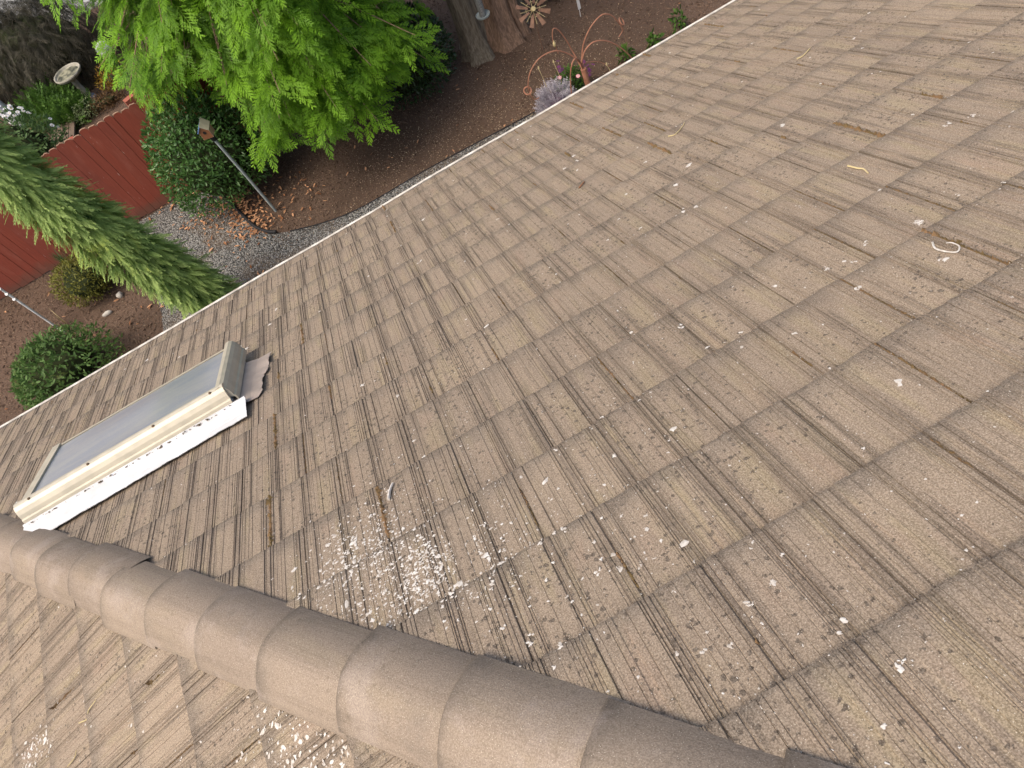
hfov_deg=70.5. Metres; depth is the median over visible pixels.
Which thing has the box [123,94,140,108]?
brick
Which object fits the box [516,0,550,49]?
garden spinner
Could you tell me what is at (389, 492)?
twig
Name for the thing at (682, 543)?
white flakes
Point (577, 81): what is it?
flowering plant
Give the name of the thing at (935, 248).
twig
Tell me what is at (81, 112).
variegated plant
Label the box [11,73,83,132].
fern
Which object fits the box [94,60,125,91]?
autumn plant
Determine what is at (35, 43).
weeping shrub
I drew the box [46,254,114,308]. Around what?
round shrub
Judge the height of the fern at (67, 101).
0.943 m
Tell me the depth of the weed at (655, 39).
10.69 m
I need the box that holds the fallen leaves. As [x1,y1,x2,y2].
[4,3,679,409]
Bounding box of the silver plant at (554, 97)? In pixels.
[534,75,576,113]
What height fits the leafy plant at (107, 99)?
0.357 m
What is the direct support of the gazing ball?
on the ground
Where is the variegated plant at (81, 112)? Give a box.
[66,98,101,127]
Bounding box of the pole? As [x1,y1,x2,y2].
[209,135,276,211]
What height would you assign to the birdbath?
0.640 m
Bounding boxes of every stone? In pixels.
[102,310,112,316]
[116,291,122,297]
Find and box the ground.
[0,0,731,425]
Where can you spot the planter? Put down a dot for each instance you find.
(71, 129)
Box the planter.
[51,120,75,142]
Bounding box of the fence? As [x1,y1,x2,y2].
[0,67,262,299]
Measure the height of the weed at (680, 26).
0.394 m
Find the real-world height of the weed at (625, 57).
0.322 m
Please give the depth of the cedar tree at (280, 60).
9.34 m
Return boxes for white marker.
[576,0,580,16]
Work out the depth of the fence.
11.53 m
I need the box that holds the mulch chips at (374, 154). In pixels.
[0,0,726,416]
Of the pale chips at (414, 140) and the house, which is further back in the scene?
the pale chips at (414, 140)
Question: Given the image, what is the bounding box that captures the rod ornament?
[523,13,631,114]
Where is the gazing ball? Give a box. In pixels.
[95,41,132,83]
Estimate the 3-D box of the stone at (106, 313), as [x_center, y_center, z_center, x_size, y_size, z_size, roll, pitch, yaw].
[-6.304,-1.097,11.287,0.174,0.085,0.070,-30,57,0]
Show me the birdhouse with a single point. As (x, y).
(206, 130)
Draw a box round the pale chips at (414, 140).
[0,0,698,418]
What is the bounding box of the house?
[0,0,1023,767]
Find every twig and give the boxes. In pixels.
[387,482,392,499]
[847,165,868,173]
[931,242,959,252]
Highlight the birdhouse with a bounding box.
[198,118,214,139]
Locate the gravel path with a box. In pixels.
[139,107,545,330]
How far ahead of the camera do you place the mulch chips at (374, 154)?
11.39 m
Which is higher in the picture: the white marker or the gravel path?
the white marker
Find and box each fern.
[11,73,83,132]
[37,85,100,135]
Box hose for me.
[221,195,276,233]
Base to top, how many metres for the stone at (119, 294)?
0.107 m
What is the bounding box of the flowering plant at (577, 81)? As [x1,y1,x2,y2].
[552,60,593,93]
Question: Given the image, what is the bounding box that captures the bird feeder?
[474,0,489,19]
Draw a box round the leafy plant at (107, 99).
[86,86,128,113]
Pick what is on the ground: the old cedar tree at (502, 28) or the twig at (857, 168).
the old cedar tree at (502, 28)
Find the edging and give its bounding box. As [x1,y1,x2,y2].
[290,74,604,230]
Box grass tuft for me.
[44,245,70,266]
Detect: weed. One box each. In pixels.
[615,42,635,64]
[643,28,664,49]
[668,4,687,33]
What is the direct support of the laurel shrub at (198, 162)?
on the ground
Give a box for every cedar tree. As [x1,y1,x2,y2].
[40,0,449,172]
[446,0,531,66]
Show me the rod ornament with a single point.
(584, 72)
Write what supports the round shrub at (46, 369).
on the ground
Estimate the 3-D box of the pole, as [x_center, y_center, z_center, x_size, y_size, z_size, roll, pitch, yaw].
[-3.957,-3.075,10.757,0.118,1.652,0.100,-30,57,0]
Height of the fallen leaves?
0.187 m
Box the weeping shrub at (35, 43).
[0,0,128,112]
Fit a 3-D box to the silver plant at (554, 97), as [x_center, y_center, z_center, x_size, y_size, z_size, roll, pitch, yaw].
[0.631,-4.066,10.416,0.714,0.601,0.707,-30,57,0]
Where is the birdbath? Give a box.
[54,62,96,97]
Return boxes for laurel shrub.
[140,86,276,219]
[361,1,456,109]
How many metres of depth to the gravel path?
11.07 m
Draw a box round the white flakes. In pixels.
[12,9,1023,767]
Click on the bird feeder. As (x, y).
(482, 14)
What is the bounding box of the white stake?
[0,288,64,331]
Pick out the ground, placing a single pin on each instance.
(344, 194)
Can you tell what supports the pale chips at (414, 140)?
on the ground
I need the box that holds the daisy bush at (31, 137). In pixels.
[0,102,72,157]
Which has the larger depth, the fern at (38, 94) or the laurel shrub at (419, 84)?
the fern at (38, 94)
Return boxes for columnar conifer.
[0,123,243,319]
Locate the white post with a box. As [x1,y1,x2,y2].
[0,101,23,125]
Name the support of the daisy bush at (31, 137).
on the ground
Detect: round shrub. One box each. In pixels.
[7,320,129,409]
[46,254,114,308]
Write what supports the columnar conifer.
on the ground

